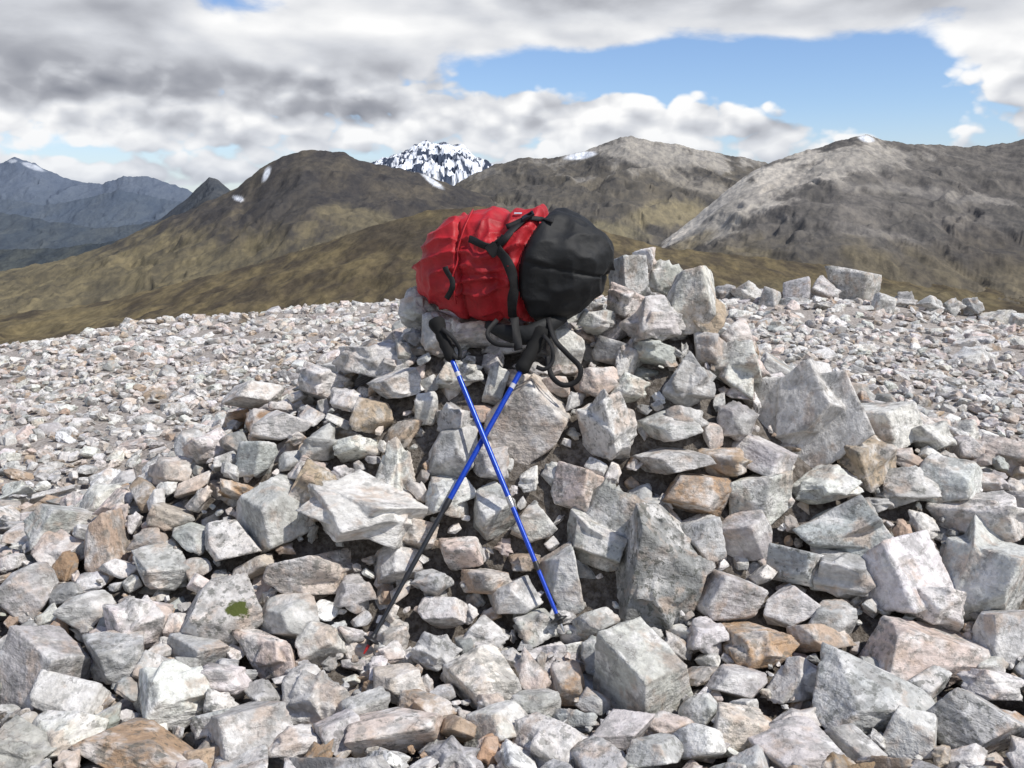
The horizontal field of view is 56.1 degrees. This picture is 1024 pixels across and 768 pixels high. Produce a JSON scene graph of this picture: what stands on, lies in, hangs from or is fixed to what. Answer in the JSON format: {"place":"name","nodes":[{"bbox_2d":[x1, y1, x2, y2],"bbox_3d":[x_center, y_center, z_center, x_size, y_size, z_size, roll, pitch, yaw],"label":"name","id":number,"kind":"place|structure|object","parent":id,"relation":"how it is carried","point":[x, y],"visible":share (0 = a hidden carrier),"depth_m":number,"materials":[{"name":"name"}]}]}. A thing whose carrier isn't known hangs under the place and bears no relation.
{"place":"outdoors","nodes":[
{"label":"outdoors","id":0,"kind":"place"},
{"bbox_2d":[0,241,115,270],"bbox_3d":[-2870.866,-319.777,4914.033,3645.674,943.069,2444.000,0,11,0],"label":"mountain range","id":1,"kind":"structure","parent":0,"point":[16,258],"depth_m":4543.40,"materials":[{"name":"blue stone"}]},
{"bbox_2d":[0,212,156,249],"bbox_3d":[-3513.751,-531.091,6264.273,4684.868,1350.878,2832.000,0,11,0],"label":"mountain range","id":2,"kind":"structure","parent":0,"point":[19,231],"depth_m":5635.61,"materials":[{"name":"blue stone"}]},
{"bbox_2d":[0,190,181,227],"bbox_3d":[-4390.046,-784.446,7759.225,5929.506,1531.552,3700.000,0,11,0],"label":"mountain range","id":3,"kind":"structure","parent":0,"point":[116,208],"depth_m":7054.54,"materials":[{"name":"blue stone"}]},
{"bbox_2d":[0,157,192,205],"bbox_3d":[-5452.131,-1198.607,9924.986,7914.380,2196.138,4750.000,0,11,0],"label":"mountain range","id":4,"kind":"structure","parent":0,"point":[27,181],"depth_m":9061.44,"materials":[{"name":"blue stone"}]},
{"bbox_2d":[139,177,230,230],"bbox_3d":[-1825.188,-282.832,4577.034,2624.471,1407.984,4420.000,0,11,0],"label":"mountain peak","id":5,"kind":"structure","parent":0,"point":[209,188],"depth_m":4760.01,"materials":[{"name":"grey stone"}]},
{"bbox_2d":[0,150,492,314],"bbox_3d":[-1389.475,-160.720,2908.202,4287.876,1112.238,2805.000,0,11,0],"label":"hill","id":6,"kind":"structure","parent":0,"point":[294,202],"depth_m":2667.01,"materials":[{"name":"plant"}]},
{"bbox_2d":[372,140,492,185],"bbox_3d":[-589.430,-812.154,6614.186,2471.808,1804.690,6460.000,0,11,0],"label":"snowy mountain","id":7,"kind":"structure","parent":0,"point":[450,164],"depth_m":6104.49,"materials":[{"name":"white snow"}]},
{"bbox_2d":[0,297,1023,767],"bbox_3d":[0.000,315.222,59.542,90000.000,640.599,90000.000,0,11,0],"label":"ground","id":8,"kind":"structure","parent":0,"point":[598,593],"depth_m":3.61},
{"bbox_2d":[0,247,1023,767],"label":"cairn","id":9,"kind":"object","parent":8,"relation":"on","point":[878,703],"visible":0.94,"depth_m":3.32,"materials":[{"name":"grey stone"}]},
{"bbox_2d":[363,325,554,653],"bbox_3d":[-0.152,0.341,3.384,0.146,1.025,0.897,10,15,43],"label":"trekking pole","id":10,"kind":"object","parent":9,"relation":"on","point":[541,336],"visible":0.99,"depth_m":3.46,"materials":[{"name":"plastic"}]},
{"bbox_2d":[429,316,566,632],"bbox_3d":[-0.062,0.289,3.409,0.064,1.004,0.748,-9,14,-39],"label":"trekking pole","id":11,"kind":"object","parent":9,"relation":"on","point":[437,326],"visible":1,"depth_m":3.44,"materials":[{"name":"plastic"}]},
{"bbox_2d":[412,204,614,387],"bbox_3d":[-0.005,-0.363,3.747,0.799,0.670,0.532,0,11,0],"label":"backpack","id":12,"kind":"object","parent":9,"relation":"on","point":[494,266],"visible":0.99,"depth_m":3.60,"materials":[{"name":"red fabric"}]},
{"bbox_2d":[0,266,1023,491],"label":"loose stones","id":13,"kind":"object","parent":8,"relation":"on","point":[844,287],"visible":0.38,"depth_m":9.18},
{"bbox_2d":[0,206,1023,344],"bbox_3d":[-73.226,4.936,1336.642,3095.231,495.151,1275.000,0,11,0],"label":"hillside","id":14,"kind":"structure","parent":0,"point":[373,264],"depth_m":1324.99,"materials":[{"name":"plant"}]},
{"bbox_2d":[0,0,1023,191],"label":"sky","id":15,"kind":"structure","parent":0,"point":[181,93],"materials":[{"name":"white"}]},
{"bbox_2d":[454,136,767,245],"bbox_3d":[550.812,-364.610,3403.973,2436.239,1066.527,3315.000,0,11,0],"label":"hill","id":16,"kind":"structure","parent":0,"point":[656,193],"depth_m":3216.84,"materials":[{"name":"grey stone"}]},
{"bbox_2d":[658,134,1023,303],"bbox_3d":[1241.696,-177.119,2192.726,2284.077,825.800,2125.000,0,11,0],"label":"hill","id":17,"kind":"structure","parent":0,"point":[927,216],"depth_m":1844.13,"materials":[{"name":"grey stone"}]}
]}

